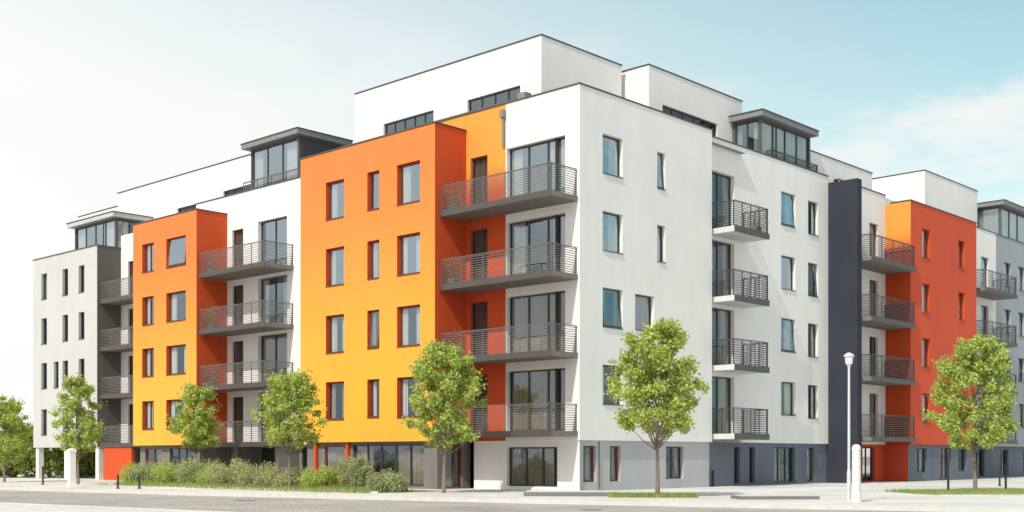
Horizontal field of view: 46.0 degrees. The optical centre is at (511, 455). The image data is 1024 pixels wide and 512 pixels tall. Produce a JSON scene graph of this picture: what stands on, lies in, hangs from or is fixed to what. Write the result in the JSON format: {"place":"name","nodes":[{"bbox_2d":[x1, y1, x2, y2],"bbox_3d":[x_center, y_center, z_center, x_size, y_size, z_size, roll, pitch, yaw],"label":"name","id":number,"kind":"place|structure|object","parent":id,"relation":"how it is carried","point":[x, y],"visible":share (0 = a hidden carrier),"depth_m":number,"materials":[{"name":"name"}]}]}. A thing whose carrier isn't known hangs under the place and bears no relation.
{"place":"outdoors","nodes":[
{"label":"outdoors","id":0,"kind":"place"},
{"bbox_2d":[0,503,201,511],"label":"pavement","id":1,"kind":"structure","parent":0,"point":[6,507],"depth_m":31.10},
{"bbox_2d":[435,123,465,440],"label":"walls","id":2,"kind":"structure","parent":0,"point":[450,234],"depth_m":50.40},
{"bbox_2d":[0,490,928,511],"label":"road","id":3,"kind":"structure","parent":0,"point":[225,503],"depth_m":36.54,"materials":[{"name":"asphalt"}]},
{"bbox_2d":[0,487,1023,511],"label":"kerb","id":4,"kind":"structure","parent":3,"relation":"on","point":[760,505],"depth_m":37.38,"materials":[{"name":"concrete"}]},
{"bbox_2d":[0,466,1023,507],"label":"pavement","id":5,"kind":"structure","parent":0,"point":[874,493],"depth_m":45.58,"materials":[{"name":"concrete"}]},
{"bbox_2d":[0,392,33,481],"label":"street tree","id":6,"kind":"object","parent":5,"relation":"on","point":[12,407],"visible":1,"depth_m":63.87,"materials":[{"name":"green plant"}]},
{"bbox_2d":[0,433,95,477],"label":"hedge","id":7,"kind":"object","parent":5,"relation":"on","point":[54,457],"visible":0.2,"depth_m":75.92,"materials":[{"name":"green plant"}]},
{"bbox_2d":[36,447,103,479],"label":"columns","id":8,"kind":"structure","parent":5,"relation":"on","point":[99,461],"depth_m":72.42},
{"bbox_2d":[66,448,76,486],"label":"pillar","id":9,"kind":"structure","parent":5,"relation":"on","point":[71,467],"depth_m":54.41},
{"bbox_2d":[48,373,106,483],"bbox_3d":[-21.433,-1.342,59.559,2.731,5.456,2.749,0,0,0],"label":"street tree","id":10,"kind":"object","parent":5,"relation":"on","point":[89,435],"visible":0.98,"depth_m":59.18,"materials":[{"name":"green plant"}]},
{"bbox_2d":[104,447,134,479],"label":"orange base wall","id":11,"kind":"structure","parent":5,"relation":"on","point":[116,459],"depth_m":68.58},
{"bbox_2d":[78,155,305,443],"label":"walls","id":12,"kind":"structure","parent":5,"relation":"on","point":[247,211],"depth_m":62.86,"materials":[{"name":"paint"}]},
{"bbox_2d":[33,246,96,447],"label":"walls","id":13,"kind":"structure","parent":12,"relation":"attached to","point":[54,306],"depth_m":72.81,"materials":[{"name":"paint"}]},
{"bbox_2d":[41,265,83,434],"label":"reveals","id":14,"kind":"object","parent":13,"relation":"attached to","point":[42,341],"visible":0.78,"depth_m":72.74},
{"label":"roof","id":15,"kind":"object","parent":13,"relation":"on","visible":0},
{"bbox_2d":[75,217,141,248],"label":"walls","id":16,"kind":"structure","parent":15,"relation":"on","point":[91,238],"depth_m":73.76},
{"bbox_2d":[67,212,152,231],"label":"roof slab","id":17,"kind":"structure","parent":16,"relation":"on","point":[95,219],"depth_m":72.62,"materials":[{"name":"concrete"}]},
{"bbox_2d":[44,220,135,476],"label":"window frames","id":18,"kind":"structure","parent":12,"relation":"attached to","point":[96,225],"depth_m":72.64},
{"bbox_2d":[46,221,127,433],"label":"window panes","id":19,"kind":"object","parent":18,"relation":"attached to","point":[122,228],"visible":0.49,"depth_m":72.42,"materials":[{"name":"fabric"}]},
{"bbox_2d":[97,245,120,446],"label":"walls","id":20,"kind":"structure","parent":12,"relation":"attached to","point":[108,315],"depth_m":70.21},
{"bbox_2d":[102,298,132,398],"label":"balcony slabs","id":21,"kind":"structure","parent":12,"relation":"attached to","point":[124,302],"depth_m":69.40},
{"bbox_2d":[100,276,132,442],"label":"railings","id":22,"kind":"object","parent":21,"relation":"on","point":[120,377],"visible":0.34,"depth_m":68.41,"materials":[{"name":"metal"}]},
{"bbox_2d":[99,294,139,446],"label":"balcony edges","id":23,"kind":"object","parent":21,"relation":"attached to","point":[115,347],"visible":0.68,"depth_m":68.45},
{"bbox_2d":[78,154,300,224],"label":"copings","id":24,"kind":"object","parent":12,"relation":"on","point":[199,202],"visible":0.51,"depth_m":64.91,"materials":[{"name":"metal"}]},
{"bbox_2d":[128,184,286,442],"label":"reveals","id":25,"kind":"object","parent":12,"relation":"attached to","point":[259,337],"visible":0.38,"depth_m":63.02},
{"bbox_2d":[130,229,242,442],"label":"window frames","id":26,"kind":"structure","parent":25,"relation":"in","point":[234,342],"depth_m":63.09,"materials":[{"name":"brown metal"}]},
{"bbox_2d":[196,209,226,441],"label":"walls","id":27,"kind":"structure","parent":12,"relation":"attached to","point":[211,230],"depth_m":62.61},
{"bbox_2d":[153,153,306,471],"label":"window panes","id":28,"kind":"object","parent":12,"relation":"attached to","point":[269,231],"visible":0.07,"depth_m":63.57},
{"bbox_2d":[171,139,306,469],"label":"window frames","id":29,"kind":"structure","parent":12,"relation":"attached to","point":[262,223],"depth_m":61.56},
{"bbox_2d":[131,231,286,462],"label":"window panes","id":30,"kind":"object","parent":29,"relation":"attached to","point":[269,348],"visible":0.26,"depth_m":62.80,"materials":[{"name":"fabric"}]},
{"bbox_2d":[147,140,296,427],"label":"curtains","id":31,"kind":"object","parent":29,"relation":"attached to","point":[291,158],"visible":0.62,"depth_m":62.73,"materials":[{"name":"fabric"}]},
{"bbox_2d":[201,262,293,446],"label":"balcony slabs","id":32,"kind":"structure","parent":12,"relation":"attached to","point":[268,268],"depth_m":60.22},
{"bbox_2d":[198,261,263,446],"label":"balcony edges","id":33,"kind":"object","parent":32,"relation":"attached to","point":[236,327],"visible":0.86,"depth_m":59.79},
{"bbox_2d":[199,167,300,441],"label":"railings","id":34,"kind":"object","parent":32,"relation":"on","point":[251,318],"visible":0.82,"depth_m":59.53,"materials":[{"name":"metal"}]},
{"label":"roof","id":35,"kind":"object","parent":12,"relation":"attached to","visible":0},
{"bbox_2d":[251,136,341,188],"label":"walls","id":36,"kind":"structure","parent":35,"relation":"on","point":[272,164],"depth_m":61.48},
{"bbox_2d":[241,128,351,155],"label":"roof slab","id":37,"kind":"structure","parent":36,"relation":"on","point":[276,150],"depth_m":61.30,"materials":[{"name":"concrete"}]},
{"bbox_2d":[135,245,306,476],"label":"walls","id":38,"kind":"structure","parent":5,"relation":"on","point":[225,455],"depth_m":63.62,"materials":[{"name":"paint"}]},
{"bbox_2d":[133,210,195,445],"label":"walls","id":39,"kind":"structure","parent":38,"relation":"attached to","point":[159,335],"depth_m":64.26,"materials":[{"name":"paint"}]},
{"bbox_2d":[142,235,185,428],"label":"reveals","id":40,"kind":"object","parent":39,"relation":"attached to","point":[143,323],"visible":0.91,"depth_m":64.04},
{"bbox_2d":[145,236,185,466],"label":"window frames","id":41,"kind":"structure","parent":40,"relation":"in","point":[170,294],"depth_m":65.31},
{"bbox_2d":[234,446,298,473],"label":"base piers","id":42,"kind":"structure","parent":5,"relation":"on","point":[245,454],"depth_m":59.64,"materials":[{"name":"concrete"}]},
{"bbox_2d":[307,441,469,488],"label":"walls","id":43,"kind":"structure","parent":5,"relation":"on","point":[433,463],"depth_m":51.25,"materials":[{"name":"paint"}]},
{"bbox_2d":[301,123,434,442],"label":"walls","id":44,"kind":"structure","parent":43,"relation":"attached to","point":[355,365],"depth_m":52.89,"materials":[{"name":"paint"}]},
{"bbox_2d":[326,160,419,418],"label":"reveals","id":45,"kind":"object","parent":44,"relation":"attached to","point":[368,277],"visible":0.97,"depth_m":52.81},
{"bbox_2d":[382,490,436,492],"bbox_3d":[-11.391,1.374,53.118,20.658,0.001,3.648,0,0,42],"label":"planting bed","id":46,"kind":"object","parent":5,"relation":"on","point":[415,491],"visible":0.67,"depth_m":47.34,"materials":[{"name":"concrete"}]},
{"bbox_2d":[124,459,164,481],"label":"shrub","id":47,"kind":"object","parent":46,"relation":"on","point":[134,473],"visible":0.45,"depth_m":58.14,"materials":[{"name":"green plant"}]},
{"bbox_2d":[149,459,195,482],"bbox_3d":[-15.720,0.727,56.501,2.374,1.344,2.577,0,0,0],"label":"shrub","id":48,"kind":"object","parent":46,"relation":"on","point":[166,475],"visible":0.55,"depth_m":55.81,"materials":[{"name":"green plant"}]},
{"bbox_2d":[161,379,222,460],"bbox_3d":[-15.199,-1.132,57.917,2.574,5.027,2.793,0,0,13],"label":"street tree","id":49,"kind":"object","parent":46,"relation":"on","point":[195,399],"visible":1,"depth_m":57.58,"materials":[{"name":"green plant"}]},
{"bbox_2d":[173,456,216,483],"bbox_3d":[-14.404,0.665,55.382,2.527,1.467,2.446,0,0,0],"label":"shrub","id":50,"kind":"object","parent":46,"relation":"on","point":[186,467],"visible":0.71,"depth_m":54.93,"materials":[{"name":"green plant"}]},
{"bbox_2d":[199,458,251,485],"bbox_3d":[-12.563,0.661,53.092,2.426,1.476,2.449,0,0,0],"label":"shrub","id":51,"kind":"object","parent":46,"relation":"on","point":[218,477],"visible":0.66,"depth_m":52.93,"materials":[{"name":"green plant"}]},
{"bbox_2d":[228,460,283,485],"bbox_3d":[-11.048,0.763,52.067,2.403,1.272,2.208,0,0,-11],"label":"shrub","id":52,"kind":"object","parent":46,"relation":"on","point":[245,477],"visible":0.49,"depth_m":52.02,"materials":[{"name":"green plant"}]},
{"bbox_2d":[98,480,424,492],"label":"grass","id":53,"kind":"structure","parent":46,"relation":"on","point":[325,489],"depth_m":49.28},
{"bbox_2d":[252,467,283,487],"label":"shrub","id":54,"kind":"object","parent":46,"relation":"on","point":[262,479],"visible":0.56,"depth_m":50.29,"materials":[{"name":"green plant"}]},
{"bbox_2d":[250,368,330,486],"bbox_3d":[-9.037,-1.086,48.789,3.249,4.937,2.770,0,0,-21],"label":"street tree","id":55,"kind":"object","parent":46,"relation":"on","point":[297,401],"visible":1,"depth_m":48.36,"materials":[{"name":"green plant"}]},
{"bbox_2d":[269,465,318,487],"bbox_3d":[-8.870,0.859,49.521,2.148,1.080,2.141,0,0,0],"label":"shrub","id":56,"kind":"object","parent":46,"relation":"on","point":[293,478],"visible":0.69,"depth_m":49.10,"materials":[{"name":"green plant"}]},
{"bbox_2d":[298,465,341,487],"bbox_3d":[-7.587,0.814,48.222,1.924,1.169,1.865,0,0,0],"label":"shrub","id":57,"kind":"object","parent":46,"relation":"on","point":[327,475],"visible":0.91,"depth_m":48.00,"materials":[{"name":"green plant"}]},
{"bbox_2d":[334,452,375,487],"bbox_3d":[-6.109,0.497,47.980,1.693,1.803,1.533,0,0,-42],"label":"shrub","id":58,"kind":"object","parent":46,"relation":"on","point":[351,476],"visible":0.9,"depth_m":47.74,"materials":[{"name":"green plant"}]},
{"bbox_2d":[365,468,409,492],"bbox_3d":[-4.732,0.925,46.037,1.719,0.948,1.716,0,0,25],"label":"shrub","id":59,"kind":"object","parent":46,"relation":"on","point":[392,481],"visible":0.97,"depth_m":45.68,"materials":[{"name":"green plant"}]},
{"bbox_2d":[401,339,487,492],"bbox_3d":[-2.552,-1.514,45.019,3.303,5.797,3.324,0,0,-12],"label":"street tree","id":60,"kind":"object","parent":5,"relation":"on","point":[452,383],"visible":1,"depth_m":44.56,"materials":[{"name":"green plant"}]},
{"bbox_2d":[325,161,617,487],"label":"window frames","id":61,"kind":"structure","parent":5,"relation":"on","point":[371,345],"depth_m":52.71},
{"bbox_2d":[524,490,615,495],"bbox_3d":[2.040,1.300,42.015,3.200,0.160,1.600,0,0,3],"label":"stone step","id":62,"kind":"object","parent":5,"relation":"on","point":[566,492],"visible":0.86,"depth_m":41.26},
{"bbox_2d":[328,158,812,485],"bbox_3d":[4.657,-5.760,53.439,24.492,14.140,10.156,0,0,-14],"label":"window glass","id":63,"kind":"object","parent":5,"relation":"on","point":[538,380],"visible":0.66,"depth_m":50.19,"materials":[{"name":"grey glass"}]},
{"bbox_2d":[331,122,812,479],"bbox_3d":[4.828,-7.495,53.577,24.447,17.510,10.025,0,0,-16],"label":"window glass","id":64,"kind":"object","parent":5,"relation":"on","point":[518,235],"visible":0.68,"depth_m":51.51,"materials":[{"name":"glass"}]},
{"bbox_2d":[354,86,816,486],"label":"window frames","id":65,"kind":"structure","parent":5,"relation":"on","point":[549,294],"depth_m":52.05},
{"bbox_2d":[355,35,871,489],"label":"walls","id":66,"kind":"structure","parent":5,"relation":"on","point":[583,119],"depth_m":52.36,"materials":[{"name":"paint"}]},
{"bbox_2d":[440,104,505,440],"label":"walls","id":67,"kind":"structure","parent":66,"relation":"attached to","point":[483,128],"depth_m":50.15,"materials":[{"name":"paint"}]},
{"bbox_2d":[470,155,486,424],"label":"reveals","id":68,"kind":"object","parent":67,"relation":"attached to","point":[471,265],"visible":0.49,"depth_m":51.00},
{"bbox_2d":[472,156,486,429],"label":"window frames","id":69,"kind":"structure","parent":67,"relation":"attached to","point":[473,232],"depth_m":51.04,"materials":[{"name":"brown metal"}]},
{"bbox_2d":[442,190,577,437],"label":"balcony slabs","id":70,"kind":"structure","parent":66,"relation":"attached to","point":[554,198],"depth_m":47.76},
{"bbox_2d":[336,88,790,488],"bbox_3d":[3.780,-8.195,54.724,13.498,19.050,24.761,0,0,83],"label":"interior","id":71,"kind":"object","parent":66,"relation":"attached to","point":[538,229],"visible":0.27,"depth_m":53.51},
{"bbox_2d":[325,172,818,419],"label":"sills","id":72,"kind":"structure","parent":66,"relation":"attached to","point":[603,326],"depth_m":52.27,"materials":[{"name":"metal"}]},
{"bbox_2d":[299,33,872,176],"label":"copings","id":73,"kind":"object","parent":66,"relation":"on","point":[438,122],"visible":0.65,"depth_m":53.13,"materials":[{"name":"metal"}]},
{"bbox_2d":[383,85,817,486],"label":"reveals","id":74,"kind":"object","parent":66,"relation":"attached to","point":[663,260],"visible":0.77,"depth_m":53.97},
{"bbox_2d":[439,189,769,439],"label":"balcony edges","id":75,"kind":"object","parent":66,"relation":"attached to","point":[542,353],"visible":0.91,"depth_m":48.10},
{"bbox_2d":[338,99,576,430],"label":"railings","id":76,"kind":"object","parent":75,"relation":"on","point":[527,269],"visible":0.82,"depth_m":47.07,"materials":[{"name":"metal"}]},
{"bbox_2d":[712,149,817,433],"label":"railings","id":77,"kind":"object","parent":75,"relation":"on","point":[747,425],"visible":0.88,"depth_m":54.12,"materials":[{"name":"metal"}]},
{"bbox_2d":[526,142,745,184],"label":"roof","id":78,"kind":"structure","parent":66,"relation":"on","point":[726,148],"depth_m":55.15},
{"bbox_2d":[733,117,809,167],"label":"walls","id":79,"kind":"structure","parent":78,"relation":"on","point":[744,135],"depth_m":59.30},
{"bbox_2d":[729,110,818,137],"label":"roof slab","id":80,"kind":"structure","parent":79,"relation":"on","point":[787,123],"depth_m":59.10,"materials":[{"name":"concrete"}]},
{"bbox_2d":[712,225,767,439],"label":"balcony slabs","id":81,"kind":"structure","parent":66,"relation":"attached to","point":[729,232],"depth_m":53.83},
{"bbox_2d":[580,440,708,489],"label":"walls","id":82,"kind":"structure","parent":5,"relation":"on","point":[638,464],"depth_m":50.16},
{"bbox_2d":[593,446,683,481],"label":"reveals","id":83,"kind":"object","parent":82,"relation":"attached to","point":[619,463],"visible":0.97,"depth_m":49.08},
{"bbox_2d":[603,316,711,492],"bbox_3d":[4.847,-1.663,40.603,3.766,6.090,3.408,0,0,-21],"label":"street tree","id":84,"kind":"object","parent":5,"relation":"on","point":[649,370],"visible":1,"depth_m":40.01,"materials":[{"name":"green plant"}]},
{"bbox_2d":[709,442,825,486],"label":"walls","id":85,"kind":"structure","parent":5,"relation":"on","point":[721,459],"depth_m":57.25,"materials":[{"name":"paint"}]},
{"bbox_2d":[735,447,813,483],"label":"reveals","id":86,"kind":"object","parent":85,"relation":"attached to","point":[753,465],"visible":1,"depth_m":57.06,"materials":[{"name":"paint"}]},
{"bbox_2d":[731,495,819,499],"bbox_3d":[8.459,1.320,38.839,2.600,0.120,1.100,0,0,-4],"label":"stone step","id":87,"kind":"object","parent":5,"relation":"on","point":[750,497],"visible":1,"depth_m":38.32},
{"bbox_2d":[826,178,861,482],"bbox_3d":[16.884,-6.320,61.652,1.900,15.400,0.480,0,0,43],"label":"wall fin","id":88,"kind":"object","parent":5,"relation":"on","point":[844,267],"depth_m":61.34,"materials":[{"name":"paint"}]},
{"bbox_2d":[843,353,853,501],"bbox_3d":[10.170,-0.870,36.400,0.320,4.500,0.320,0,0,0],"label":"street lamp","id":89,"kind":"object","parent":5,"relation":"on","point":[848,359],"visible":1,"depth_m":36.36,"materials":[{"name":"metal"}]},
{"bbox_2d":[851,444,861,501],"bbox_3d":[10.320,0.515,36.150,0.320,1.730,0.320,0,0,0],"label":"concrete bollard","id":90,"kind":"object","parent":5,"relation":"on","point":[856,494],"visible":1,"depth_m":36.04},
{"bbox_2d":[833,170,976,444],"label":"walls","id":91,"kind":"structure","parent":5,"relation":"on","point":[934,190],"depth_m":65.87,"materials":[{"name":"paint"}]},
{"bbox_2d":[870,223,877,436],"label":"reveals","id":92,"kind":"object","parent":91,"relation":"attached to","point":[876,337],"visible":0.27,"depth_m":65.34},
{"bbox_2d":[862,256,911,441],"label":"balcony slabs","id":93,"kind":"structure","parent":91,"relation":"attached to","point":[868,263],"depth_m":63.50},
{"bbox_2d":[862,233,914,436],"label":"railings","id":94,"kind":"object","parent":93,"relation":"on","point":[896,428],"visible":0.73,"depth_m":63.01,"materials":[{"name":"metal"}]},
{"bbox_2d":[871,255,915,441],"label":"balcony edges","id":95,"kind":"object","parent":93,"relation":"attached to","point":[900,323],"visible":1,"depth_m":62.76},
{"bbox_2d":[833,169,977,223],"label":"copings","id":96,"kind":"object","parent":91,"relation":"on","point":[836,180],"visible":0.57,"depth_m":69.77,"materials":[{"name":"metal"}]},
{"bbox_2d":[863,447,963,480],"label":"window frames","id":97,"kind":"structure","parent":5,"relation":"on","point":[870,479],"depth_m":66.37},
{"bbox_2d":[870,225,959,434],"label":"window glass","id":98,"kind":"object","parent":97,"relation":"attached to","point":[872,343],"visible":0.23,"depth_m":65.46,"materials":[{"name":"grey glass"}]},
{"bbox_2d":[862,201,975,481],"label":"walls","id":99,"kind":"structure","parent":5,"relation":"on","point":[947,279],"depth_m":67.27,"materials":[{"name":"paint"}]},
{"bbox_2d":[885,200,910,444],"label":"walls","id":100,"kind":"structure","parent":99,"relation":"attached to","point":[898,286],"depth_m":65.44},
{"bbox_2d":[870,224,961,478],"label":"window frames","id":101,"kind":"structure","parent":99,"relation":"attached to","point":[922,339],"depth_m":66.39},
{"bbox_2d":[916,231,945,477],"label":"interior","id":102,"kind":"object","parent":99,"relation":"attached to","point":[944,450],"visible":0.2,"depth_m":71.06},
{"bbox_2d":[922,228,964,422],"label":"reveals","id":103,"kind":"object","parent":99,"relation":"attached to","point":[928,300],"visible":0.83,"depth_m":66.84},
{"bbox_2d":[908,445,972,481],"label":"walls","id":104,"kind":"structure","parent":5,"relation":"on","point":[931,473],"depth_m":67.50,"materials":[{"name":"paint"}]},
{"bbox_2d":[923,332,1020,489],"bbox_3d":[18.117,-1.686,46.781,3.634,6.137,3.621,0,0,-4],"label":"street tree","id":105,"kind":"object","parent":5,"relation":"on","point":[965,371],"visible":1,"depth_m":46.53,"materials":[{"name":"green plant"}]},
{"bbox_2d":[977,446,1023,477],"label":"walls","id":106,"kind":"structure","parent":5,"relation":"on","point":[992,460],"depth_m":78.51,"materials":[{"name":"paint"}]},
{"bbox_2d":[0,0,1023,456],"label":"sky","id":107,"kind":"structure","parent":0,"point":[100,99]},
{"bbox_2d":[608,491,698,497],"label":"grass","id":108,"kind":"structure","parent":0,"point":[634,494],"depth_m":40.10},
{"bbox_2d":[884,487,1023,495],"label":"grass","id":109,"kind":"structure","parent":0,"point":[964,491],"depth_m":44.23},
{"bbox_2d":[976,227,995,445],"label":"walls","id":110,"kind":"structure","parent":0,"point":[986,244],"depth_m":76.18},
{"bbox_2d":[976,287,1015,443],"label":"balcony slabs","id":111,"kind":"structure","parent":110,"relation":"attached to","point":[981,292],"depth_m":74.55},
{"bbox_2d":[976,269,1016,439],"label":"railings","id":112,"kind":"object","parent":111,"relation":"on","point":[1003,327],"visible":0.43,"depth_m":74.55,"materials":[{"name":"metal"}]},
{"bbox_2d":[985,287,1017,443],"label":"balcony edges","id":113,"kind":"object","parent":111,"relation":"attached to","point":[988,289],"visible":0.54,"depth_m":74.82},
{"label":"walls","id":114,"kind":"object","parent":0,"visible":0},
{"bbox_2d":[977,211,1019,474],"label":"interior","id":115,"kind":"object","parent":114,"relation":"attached to","point":[981,409],"visible":0.11,"depth_m":81.99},
{"bbox_2d":[961,207,1023,475],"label":"window frames","id":116,"kind":"structure","parent":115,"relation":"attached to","point":[1007,360],"depth_m":80.31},
{"bbox_2d":[978,208,1023,426],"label":"window glass","id":117,"kind":"object","parent":116,"relation":"attached to","point":[988,220],"visible":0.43,"depth_m":80.51,"materials":[{"name":"glass"}]},
{"bbox_2d":[1004,264,1020,335],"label":"window glass","id":118,"kind":"object","parent":116,"relation":"in","point":[1019,288],"visible":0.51,"depth_m":80.61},
{"bbox_2d":[996,234,1023,446],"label":"walls","id":119,"kind":"structure","parent":114,"relation":"attached to","point":[1010,251],"depth_m":79.47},
{"bbox_2d":[1004,262,1023,427],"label":"reveals","id":120,"kind":"object","parent":119,"relation":"attached to","point":[1009,311],"visible":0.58,"depth_m":80.93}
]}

